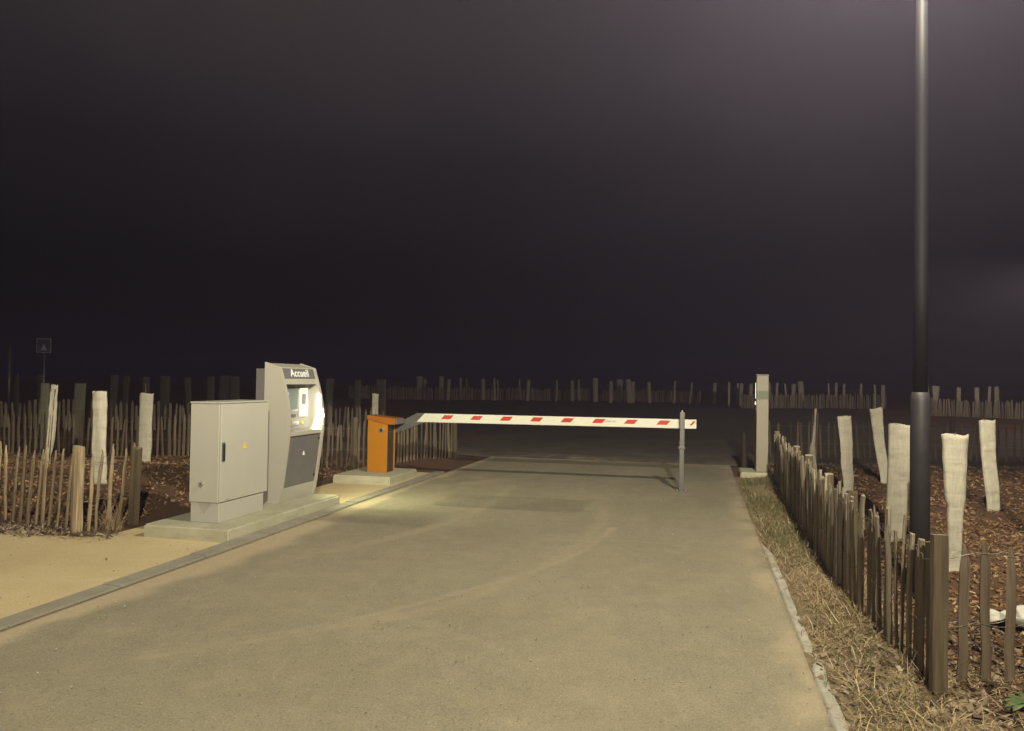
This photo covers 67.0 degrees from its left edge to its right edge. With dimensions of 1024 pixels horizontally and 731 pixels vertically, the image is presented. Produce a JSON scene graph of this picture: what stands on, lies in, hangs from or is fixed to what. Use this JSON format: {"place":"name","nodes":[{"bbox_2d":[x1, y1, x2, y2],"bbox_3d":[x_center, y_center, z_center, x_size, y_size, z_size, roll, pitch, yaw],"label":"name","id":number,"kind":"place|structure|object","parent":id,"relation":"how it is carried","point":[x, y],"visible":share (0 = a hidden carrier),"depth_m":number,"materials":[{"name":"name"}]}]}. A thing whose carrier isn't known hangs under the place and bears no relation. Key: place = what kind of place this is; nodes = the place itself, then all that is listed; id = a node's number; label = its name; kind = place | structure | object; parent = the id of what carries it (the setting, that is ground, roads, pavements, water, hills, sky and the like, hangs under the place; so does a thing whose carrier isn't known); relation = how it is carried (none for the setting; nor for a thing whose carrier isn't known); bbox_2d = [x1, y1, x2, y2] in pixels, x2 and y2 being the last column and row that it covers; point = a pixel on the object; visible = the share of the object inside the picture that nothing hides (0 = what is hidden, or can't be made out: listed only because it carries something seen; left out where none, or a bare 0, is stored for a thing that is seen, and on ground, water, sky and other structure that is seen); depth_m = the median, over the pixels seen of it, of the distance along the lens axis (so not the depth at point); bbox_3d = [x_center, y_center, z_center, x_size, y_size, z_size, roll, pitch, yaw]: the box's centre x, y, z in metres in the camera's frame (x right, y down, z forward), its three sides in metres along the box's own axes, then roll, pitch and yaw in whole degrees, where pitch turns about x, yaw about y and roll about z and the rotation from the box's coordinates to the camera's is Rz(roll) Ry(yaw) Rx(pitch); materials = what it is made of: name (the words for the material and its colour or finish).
{"place":"outdoors","nodes":[
{"label":"outdoors","id":0,"kind":"place"},
{"bbox_2d":[0,472,427,618],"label":"sand path","id":1,"kind":"structure","parent":0,"point":[73,567],"depth_m":6.48,"materials":[{"name":"beige sand"}]},
{"bbox_2d":[0,456,833,730],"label":"road","id":2,"kind":"structure","parent":0,"point":[578,657],"depth_m":4.80,"materials":[{"name":"grey asphalt"}]},
{"bbox_2d":[0,479,810,730],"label":"road grit","id":3,"kind":"object","parent":2,"relation":"on","point":[461,594],"visible":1,"depth_m":5.46,"materials":[{"name":"grey gravel"}]},
{"bbox_2d":[676,410,686,491],"bbox_3d":[2.406,1.206,10.951,0.150,1.142,0.237,1,-1,14],"label":"arm support post","id":4,"kind":"object","parent":2,"relation":"on","point":[681,447],"visible":1,"depth_m":10.88,"materials":[{"name":"metal"}]},
{"bbox_2d":[0,377,1023,730],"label":"ground","id":5,"kind":"structure","parent":0,"point":[898,403],"depth_m":16.58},
{"bbox_2d":[0,401,7,426],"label":"picket fence","id":6,"kind":"object","parent":5,"relation":"on","point":[1,415],"visible":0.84,"depth_m":21.47,"materials":[{"name":"brown wood"}]},
{"bbox_2d":[7,345,11,418],"bbox_3d":[-15.610,0.592,23.989,0.110,2.460,0.105,1,-1,0],"label":"signpost","id":7,"kind":"object","parent":5,"relation":"on","point":[9,376],"visible":0.89,"depth_m":23.96,"materials":[{"name":"metal"}]},
{"bbox_2d":[36,374,42,404],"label":"tree sleeve","id":8,"kind":"object","parent":5,"relation":"on","point":[39,378],"visible":0.48,"depth_m":25.44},
{"bbox_2d":[36,383,49,448],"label":"tree sleeve","id":9,"kind":"object","parent":5,"relation":"on","point":[44,399],"visible":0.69,"depth_m":15.56,"materials":[{"name":"green fabric"}]},
{"bbox_2d":[36,338,50,382],"bbox_3d":[-12.109,0.566,19.977,0.380,2.540,0.076,1,-1,0],"label":"road sign","id":10,"kind":"object","parent":5,"relation":"on","point":[43,345],"visible":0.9,"depth_m":19.96,"materials":[{"name":"metal"}]},
{"bbox_2d":[44,384,57,464],"bbox_3d":[-6.633,0.869,11.075,0.215,1.231,0.073,1,-1,-9],"label":"tree sleeve","id":11,"kind":"object","parent":5,"relation":"on","point":[51,424],"visible":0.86,"depth_m":11.06,"materials":[{"name":"white fabric"}]},
{"bbox_2d":[0,520,122,538],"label":"leaf litter","id":12,"kind":"object","parent":5,"relation":"on","point":[20,531],"visible":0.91,"depth_m":7.50,"materials":[{"name":"brown plant"}]},
{"bbox_2d":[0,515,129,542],"bbox_3d":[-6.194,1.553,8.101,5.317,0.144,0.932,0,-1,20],"label":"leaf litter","id":13,"kind":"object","parent":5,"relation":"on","point":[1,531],"visible":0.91,"depth_m":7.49,"materials":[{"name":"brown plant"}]},
{"bbox_2d":[0,441,142,532],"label":"picket fence","id":14,"kind":"object","parent":5,"relation":"on","point":[76,481],"visible":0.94,"depth_m":7.81,"materials":[{"name":"wood"}]},
{"bbox_2d":[72,383,86,437],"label":"tree sleeve","id":15,"kind":"object","parent":5,"relation":"on","point":[79,395],"visible":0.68,"depth_m":18.54,"materials":[{"name":"green fabric"}]},
{"bbox_2d":[1,409,190,455],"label":"picket fence","id":16,"kind":"object","parent":5,"relation":"on","point":[89,420],"visible":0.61,"depth_m":14.43,"materials":[{"name":"wood"}]},
{"bbox_2d":[91,391,107,483],"bbox_3d":[-5.104,0.907,9.573,0.215,1.211,0.096,1,-1,0],"label":"tree sleeve","id":17,"kind":"object","parent":5,"relation":"on","point":[99,415],"visible":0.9,"depth_m":9.55,"materials":[{"name":"white fabric"}]},
{"bbox_2d":[11,399,189,429],"bbox_3d":[-10.207,1.400,21.368,7.375,0.913,0.100,1,-1,1],"label":"picket fence","id":18,"kind":"object","parent":5,"relation":"on","point":[116,411],"visible":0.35,"depth_m":21.39,"materials":[{"name":"brown wood"}]},
{"bbox_2d":[108,375,118,419],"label":"tree sleeve","id":19,"kind":"object","parent":5,"relation":"on","point":[114,379],"visible":0.83,"depth_m":24.53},
{"bbox_2d":[91,491,141,533],"bbox_3d":[-4.074,1.447,7.854,0.713,0.416,0.737,1,-1,0],"label":"straw tuft","id":20,"kind":"object","parent":5,"relation":"on","point":[110,521],"visible":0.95,"depth_m":7.75,"materials":[{"name":"beige plant"}]},
{"bbox_2d":[122,376,129,418],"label":"tree sleeve","id":21,"kind":"object","parent":5,"relation":"on","point":[125,390],"visible":0.8,"depth_m":25.59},
{"bbox_2d":[142,377,149,393],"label":"tree sleeve","id":22,"kind":"object","parent":5,"relation":"on","point":[146,380],"visible":0.36,"depth_m":24.24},
{"bbox_2d":[138,383,153,461],"bbox_3d":[-5.955,0.973,12.574,0.235,1.360,0.102,1,-1,0],"label":"tree sleeve","id":23,"kind":"object","parent":5,"relation":"on","point":[145,419],"visible":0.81,"depth_m":12.54,"materials":[{"name":"white fabric"}]},
{"bbox_2d":[159,376,169,418],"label":"tree sleeve","id":24,"kind":"object","parent":5,"relation":"on","point":[164,392],"visible":0.75,"depth_m":25.96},
{"bbox_2d":[0,453,366,529],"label":"bark mulch","id":25,"kind":"object","parent":5,"relation":"on","point":[12,461],"visible":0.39,"depth_m":9.94,"materials":[{"name":"brown wood"}]},
{"bbox_2d":[184,377,191,421],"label":"tree sleeve","id":26,"kind":"object","parent":5,"relation":"on","point":[187,383],"visible":0.75,"depth_m":24.39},
{"bbox_2d":[207,376,214,400],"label":"tree sleeve","id":27,"kind":"object","parent":5,"relation":"on","point":[210,388],"visible":0.56,"depth_m":25.31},
{"bbox_2d":[0,471,443,630],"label":"kerb","id":28,"kind":"structure","parent":5,"relation":"on","point":[47,608],"depth_m":6.33,"materials":[{"name":"concrete"}]},
{"bbox_2d":[219,375,228,399],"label":"tree sleeve","id":29,"kind":"object","parent":5,"relation":"on","point":[223,387],"visible":0.47,"depth_m":25.92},
{"bbox_2d":[229,376,239,399],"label":"tree sleeve","id":30,"kind":"object","parent":5,"relation":"on","point":[234,389],"visible":0.54,"depth_m":25.88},
{"bbox_2d":[144,494,339,542],"bbox_3d":[-2.804,1.655,8.381,0.925,0.230,2.300,1,-1,13],"label":"concrete pad","id":31,"kind":"object","parent":5,"relation":"on","point":[182,527],"visible":0.51,"depth_m":7.54,"materials":[{"name":"beige concrete"}]},
{"bbox_2d":[189,400,268,522],"bbox_3d":[-2.869,0.945,7.886,0.358,1.168,0.876,1,-1,13],"label":"electrical cabinet","id":32,"kind":"object","parent":31,"relation":"on","point":[228,457],"visible":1,"depth_m":7.56,"materials":[{"name":"grey plastic"}]},
{"bbox_2d":[256,362,323,503],"bbox_3d":[-2.610,0.762,9.064,0.457,1.585,0.840,1,-1,13],"label":"payment kiosk","id":33,"kind":"object","parent":31,"relation":"on","point":[292,393],"visible":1,"depth_m":8.84,"materials":[{"name":"grey plastic"}]},
{"bbox_2d":[284,434,319,487],"bbox_3d":[-2.447,1.102,9.015,0.090,0.563,0.712,1,-1,13],"label":"service door","id":34,"kind":"structure","parent":33,"relation":"in","point":[303,450],"depth_m":9.00,"materials":[{"name":"grey plastic"}]},
{"bbox_2d":[325,378,333,423],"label":"tree sleeve","id":35,"kind":"object","parent":5,"relation":"on","point":[329,392],"visible":0.75,"depth_m":24.29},
{"bbox_2d":[323,405,383,436],"bbox_3d":[-4.801,1.461,20.360,3.651,0.900,0.082,0,-1,29],"label":"picket fence","id":36,"kind":"object","parent":5,"relation":"on","point":[357,413],"visible":0.38,"depth_m":20.12,"materials":[{"name":"brown wood"}]},
{"bbox_2d":[333,467,416,484],"bbox_3d":[-2.080,1.736,11.841,0.900,0.220,1.130,1,-1,13],"label":"concrete pad","id":37,"kind":"object","parent":5,"relation":"on","point":[362,475],"visible":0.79,"depth_m":11.39,"materials":[{"name":"grey concrete"}]},
{"bbox_2d":[367,413,695,472],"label":"barrier gate","id":38,"kind":"structure","parent":37,"relation":"on","point":[382,429],"depth_m":11.73,"materials":[{"name":"metal"}]},
{"bbox_2d":[372,393,378,414],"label":"tree sleeve","id":39,"kind":"object","parent":5,"relation":"on","point":[375,397],"visible":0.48,"depth_m":16.26,"materials":[{"name":"white fabric"}]},
{"bbox_2d":[319,418,456,467],"bbox_3d":[-2.657,1.314,13.526,4.430,0.987,0.286,2,-1,-43],"label":"picket fence","id":40,"kind":"object","parent":5,"relation":"on","point":[355,456],"visible":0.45,"depth_m":14.12,"materials":[{"name":"wood"}]},
{"bbox_2d":[348,385,459,399],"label":"picket fence","id":41,"kind":"object","parent":5,"relation":"on","point":[401,394],"visible":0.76,"depth_m":45.08,"materials":[{"name":"brown wood"}]},
{"bbox_2d":[416,376,422,399],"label":"tree sleeve","id":42,"kind":"object","parent":5,"relation":"on","point":[419,379],"visible":0.66,"depth_m":45.74,"materials":[{"name":"fabric"}]},
{"bbox_2d":[462,386,590,400],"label":"picket fence","id":43,"kind":"object","parent":5,"relation":"on","point":[537,395],"visible":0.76,"depth_m":46.86,"materials":[{"name":"brown wood"}]},
{"bbox_2d":[577,380,579,400],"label":"tree sleeve","id":44,"kind":"object","parent":5,"relation":"on","point":[578,381],"visible":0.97,"depth_m":46.60,"materials":[{"name":"fabric"}]},
{"bbox_2d":[598,389,700,402],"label":"picket fence","id":45,"kind":"object","parent":5,"relation":"on","point":[665,395],"visible":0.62,"depth_m":47.85,"materials":[{"name":"brown wood"}]},
{"bbox_2d":[741,432,747,467],"bbox_3d":[4.199,1.560,13.973,0.106,0.702,0.095,1,-1,0],"label":"wooden post","id":46,"kind":"object","parent":5,"relation":"on","point":[744,450],"visible":0.87,"depth_m":13.94,"materials":[{"name":"wood"}]},
{"bbox_2d":[738,468,772,477],"bbox_3d":[4.059,1.852,12.912,0.500,0.200,0.720,1,-1,13],"label":"concrete pad","id":47,"kind":"object","parent":5,"relation":"on","point":[749,472],"visible":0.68,"depth_m":12.61,"materials":[{"name":"grey concrete"}]},
{"bbox_2d":[754,374,768,471],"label":"reader column","id":48,"kind":"structure","parent":47,"relation":"on","point":[761,398],"depth_m":12.70,"materials":[{"name":"grey metal"}]},
{"bbox_2d":[760,542,848,730],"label":"kerb edging","id":49,"kind":"object","parent":5,"relation":"on","point":[828,698],"visible":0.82,"depth_m":4.48,"materials":[{"name":"concrete"}]},
{"bbox_2d":[809,408,817,477],"bbox_3d":[4.726,1.258,12.135,0.164,1.190,0.116,1,-1,-26],"label":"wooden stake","id":50,"kind":"object","parent":5,"relation":"on","point":[812,450],"visible":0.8,"depth_m":12.13,"materials":[{"name":"beige wood"}]},
{"bbox_2d":[741,393,886,408],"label":"picket fence","id":51,"kind":"object","parent":5,"relation":"on","point":[780,403],"visible":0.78,"depth_m":40.04,"materials":[{"name":"brown wood"}]},
{"bbox_2d":[837,416,853,492],"bbox_3d":[4.664,1.266,10.805,0.244,1.151,0.102,1,-1,0],"label":"tree sleeve","id":52,"kind":"object","parent":5,"relation":"on","point":[845,432],"visible":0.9,"depth_m":10.78,"materials":[{"name":"beige fabric"}]},
{"bbox_2d":[773,431,948,696],"bbox_3d":[3.097,1.356,8.077,0.237,0.891,8.719,1,-1,14],"label":"picket fence","id":53,"kind":"object","parent":5,"relation":"on","point":[815,504],"visible":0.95,"depth_m":4.93,"materials":[{"name":"wood"}]},
{"bbox_2d":[859,384,862,407],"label":"tree sleeve","id":54,"kind":"object","parent":5,"relation":"on","point":[860,392],"visible":0.7,"depth_m":41.53,"materials":[{"name":"fabric"}]},
{"bbox_2d":[874,385,875,408],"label":"tree sleeve","id":55,"kind":"object","parent":5,"relation":"on","point":[874,396],"visible":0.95,"depth_m":40.35,"materials":[{"name":"fabric"}]},
{"bbox_2d":[869,406,887,483],"bbox_3d":[5.691,1.255,11.981,0.314,1.242,0.089,1,-1,0],"label":"tree sleeve","id":56,"kind":"object","parent":5,"relation":"on","point":[876,416],"visible":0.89,"depth_m":11.96,"materials":[{"name":"beige fabric"}]},
{"bbox_2d":[881,385,884,407],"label":"tree sleeve","id":57,"kind":"object","parent":5,"relation":"on","point":[883,395],"visible":0.96,"depth_m":41.08,"materials":[{"name":"fabric"}]},
{"bbox_2d":[754,416,1023,461],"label":"picket fence","id":58,"kind":"object","parent":5,"relation":"on","point":[952,426],"visible":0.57,"depth_m":16.24,"materials":[{"name":"wood"}]},
{"bbox_2d":[768,462,1023,518],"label":"bark mulch","id":59,"kind":"object","parent":5,"relation":"on","point":[941,499],"visible":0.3,"depth_m":11.44,"materials":[{"name":"brown wood"}]},
{"bbox_2d":[884,422,909,541],"bbox_3d":[3.771,1.159,7.542,0.271,1.211,0.106,1,-1,0],"label":"tree sleeve","id":60,"kind":"object","parent":5,"relation":"on","point":[898,483],"visible":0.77,"depth_m":7.50,"materials":[{"name":"beige fabric"}]},
{"bbox_2d":[898,0,930,597],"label":"street lamp","id":61,"kind":"object","parent":5,"relation":"on","point":[920,456],"visible":0.75,"depth_m":5.59,"materials":[{"name":"black metal"}]},
{"bbox_2d":[833,512,1023,692],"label":"bark mulch","id":62,"kind":"object","parent":5,"relation":"on","point":[997,546],"visible":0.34,"depth_m":6.48,"materials":[{"name":"brown wood"}]},
{"bbox_2d":[976,605,1023,628],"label":"cloth scrap","id":63,"kind":"object","parent":62,"relation":"on","point":[997,616],"visible":0.56,"depth_m":4.89,"materials":[{"name":"white fabric"}]},
{"bbox_2d":[932,386,939,412],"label":"tree sleeve","id":64,"kind":"object","parent":5,"relation":"on","point":[935,392],"visible":0.66,"depth_m":36.75,"materials":[{"name":"fabric"}]},
{"bbox_2d":[941,432,968,571],"bbox_3d":[3.544,1.120,6.185,0.206,1.170,0.085,1,-1,0],"label":"tree sleeve","id":65,"kind":"object","parent":5,"relation":"on","point":[954,452],"visible":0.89,"depth_m":6.16,"materials":[{"name":"beige fabric"}]},
{"bbox_2d":[956,387,960,413],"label":"tree sleeve","id":66,"kind":"object","parent":5,"relation":"on","point":[958,393],"visible":0.64,"depth_m":36.71,"materials":[{"name":"fabric"}]},
{"bbox_2d":[974,387,978,407],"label":"tree sleeve","id":67,"kind":"object","parent":5,"relation":"on","point":[976,392],"visible":0.54,"depth_m":35.81,"materials":[{"name":"fabric"}]},
{"bbox_2d":[931,398,1023,418],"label":"picket fence","id":68,"kind":"object","parent":5,"relation":"on","point":[947,411],"visible":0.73,"depth_m":33.49,"materials":[{"name":"brown wood"}]},
{"bbox_2d":[949,542,1023,683],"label":"picket fence","id":69,"kind":"object","parent":5,"relation":"on","point":[984,612],"visible":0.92,"depth_m":3.99,"materials":[{"name":"wood"}]},
{"bbox_2d":[987,387,990,410],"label":"tree sleeve","id":70,"kind":"object","parent":5,"relation":"on","point":[989,393],"visible":0.65,"depth_m":36.53,"materials":[{"name":"fabric"}]},
{"bbox_2d":[979,419,1000,510],"bbox_3d":[5.854,1.241,9.483,0.258,1.182,0.089,1,-1,0],"label":"tree sleeve","id":71,"kind":"object","parent":5,"relation":"on","point":[987,433],"visible":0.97,"depth_m":9.46,"materials":[{"name":"beige fabric"}]},
{"bbox_2d":[994,387,998,410],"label":"tree sleeve","id":72,"kind":"object","parent":5,"relation":"on","point":[996,394],"visible":0.61,"depth_m":36.76,"materials":[{"name":"fabric"}]},
{"bbox_2d":[1002,693,1023,712],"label":"weed plant","id":73,"kind":"object","parent":5,"relation":"on","point":[1016,700],"visible":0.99,"depth_m":3.57,"materials":[{"name":"green plant"}]},
{"bbox_2d":[0,0,1023,390],"label":"sky","id":74,"kind":"structure","parent":0,"point":[704,193],"materials":[{"name":"black"}]},
{"bbox_2d":[323,398,1023,469],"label":"parking area","id":75,"kind":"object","parent":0,"point":[721,425],"visible":0.66,"depth_m":22.13,"materials":[{"name":"grey asphalt"}]},
{"bbox_2d":[376,379,385,414],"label":"tree sleeve","id":76,"kind":"object","parent":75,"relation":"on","point":[380,387],"visible":0.59,"depth_m":25.12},
{"bbox_2d":[439,376,443,398],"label":"tree sleeve","id":77,"kind":"object","parent":75,"relation":"on","point":[441,381],"visible":0.69,"depth_m":46.67,"materials":[{"name":"fabric"}]},
{"bbox_2d":[446,379,450,399],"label":"tree sleeve","id":78,"kind":"object","parent":75,"relation":"on","point":[448,389],"visible":0.95,"depth_m":44.95,"materials":[{"name":"fabric"}]},
{"bbox_2d":[459,378,461,399],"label":"tree sleeve","id":79,"kind":"object","parent":75,"relation":"on","point":[460,386],"visible":0.89,"depth_m":45.92,"materials":[{"name":"fabric"}]},
{"bbox_2d":[481,379,484,399],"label":"tree sleeve","id":80,"kind":"object","parent":75,"relation":"on","point":[482,389],"visible":0.96,"depth_m":45.11,"materials":[{"name":"fabric"}]},
{"bbox_2d":[493,378,495,400],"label":"tree sleeve","id":81,"kind":"object","parent":75,"relation":"on","point":[494,391],"visible":1,"depth_m":44.74,"materials":[{"name":"fabric"}]},
{"bbox_2d":[526,380,530,400],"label":"tree sleeve","id":82,"kind":"object","parent":75,"relation":"on","point":[528,390],"visible":0.96,"depth_m":44.39,"materials":[{"name":"fabric"}]},
{"bbox_2d":[570,381,573,400],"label":"tree sleeve","id":83,"kind":"object","parent":75,"relation":"on","point":[572,391],"visible":1,"depth_m":45.65,"materials":[{"name":"fabric"}]},
{"bbox_2d":[593,378,597,401],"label":"tree sleeve","id":84,"kind":"object","parent":75,"relation":"on","point":[595,389],"visible":0.96,"depth_m":44.70,"materials":[{"name":"fabric"}]},
{"bbox_2d":[609,381,612,402],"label":"tree sleeve","id":85,"kind":"object","parent":75,"relation":"on","point":[610,391],"visible":0.99,"depth_m":44.44,"materials":[{"name":"fabric"}]},
{"bbox_2d":[616,379,622,401],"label":"tree sleeve","id":86,"kind":"object","parent":75,"relation":"on","point":[619,385],"visible":0.95,"depth_m":46.15,"materials":[{"name":"fabric"}]},
{"bbox_2d":[626,379,631,402],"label":"tree sleeve","id":87,"kind":"object","parent":75,"relation":"on","point":[628,391],"visible":0.98,"depth_m":44.83,"materials":[{"name":"fabric"}]},
{"bbox_2d":[631,382,634,402],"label":"tree sleeve","id":88,"kind":"object","parent":75,"relation":"on","point":[633,391],"visible":0.94,"depth_m":44.85,"materials":[{"name":"fabric"}]},
{"bbox_2d":[647,382,650,402],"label":"tree sleeve","id":89,"kind":"object","parent":75,"relation":"on","point":[649,391],"visible":0.95,"depth_m":45.23,"materials":[{"name":"fabric"}]},
{"bbox_2d":[673,381,675,403],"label":"tree sleeve","id":90,"kind":"object","parent":75,"relation":"on","point":[674,392],"visible":1,"depth_m":45.18,"materials":[{"name":"fabric"}]},
{"bbox_2d":[712,383,716,403],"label":"tree sleeve","id":91,"kind":"object","parent":75,"relation":"on","point":[714,391],"visible":0.96,"depth_m":45.11,"materials":[{"name":"fabric"}]},
{"bbox_2d":[728,382,729,406],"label":"tree sleeve","id":92,"kind":"object","parent":75,"relation":"on","point":[728,394],"visible":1,"depth_m":41.36,"materials":[{"name":"fabric"}]},
{"bbox_2d":[739,383,742,405],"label":"tree sleeve","id":93,"kind":"object","parent":75,"relation":"on","point":[740,388],"visible":0.64,"depth_m":42.27,"materials":[{"name":"fabric"}]},
{"bbox_2d":[749,384,752,401],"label":"tree sleeve","id":94,"kind":"object","parent":75,"relation":"on","point":[751,389],"visible":0.56,"depth_m":40.66,"materials":[{"name":"fabric"}]},
{"bbox_2d":[791,384,795,406],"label":"tree sleeve","id":95,"kind":"object","parent":75,"relation":"on","point":[793,387],"visible":0.54,"depth_m":40.89,"materials":[{"name":"fabric"}]},
{"bbox_2d":[797,381,803,406],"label":"tree sleeve","id":96,"kind":"object","parent":75,"relation":"on","point":[800,387],"visible":0.61,"depth_m":41.59,"materials":[{"name":"fabric"}]},
{"bbox_2d":[735,474,1023,730],"bbox_3d":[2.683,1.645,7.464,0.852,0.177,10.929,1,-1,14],"label":"dry grass","id":97,"kind":"structure","parent":0,"point":[824,647],"depth_m":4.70,"materials":[{"name":"plant"}]},
{"bbox_2d":[730,476,796,570],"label":"dry grass","id":98,"kind":"structure","parent":97,"relation":"on","point":[763,529],"depth_m":8.04,"materials":[{"name":"plant"}]},
{"bbox_2d":[749,477,921,720],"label":"dead leaves","id":99,"kind":"object","parent":97,"relation":"on","point":[844,665],"visible":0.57,"depth_m":4.88,"materials":[{"name":"brown plant"}]},
{"bbox_2d":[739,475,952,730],"bbox_3d":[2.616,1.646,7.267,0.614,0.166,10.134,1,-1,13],"label":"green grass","id":100,"kind":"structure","parent":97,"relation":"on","point":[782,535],"depth_m":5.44,"materials":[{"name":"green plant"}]},
{"bbox_2d":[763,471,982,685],"bbox_3d":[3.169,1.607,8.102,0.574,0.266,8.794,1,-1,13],"label":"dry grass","id":101,"kind":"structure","parent":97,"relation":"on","point":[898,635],"depth_m":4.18,"materials":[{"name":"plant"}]},
{"bbox_2d":[886,659,1023,730],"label":"dry grass","id":102,"kind":"structure","parent":97,"relation":"on","point":[983,713],"depth_m":3.69,"materials":[{"name":"plant"}]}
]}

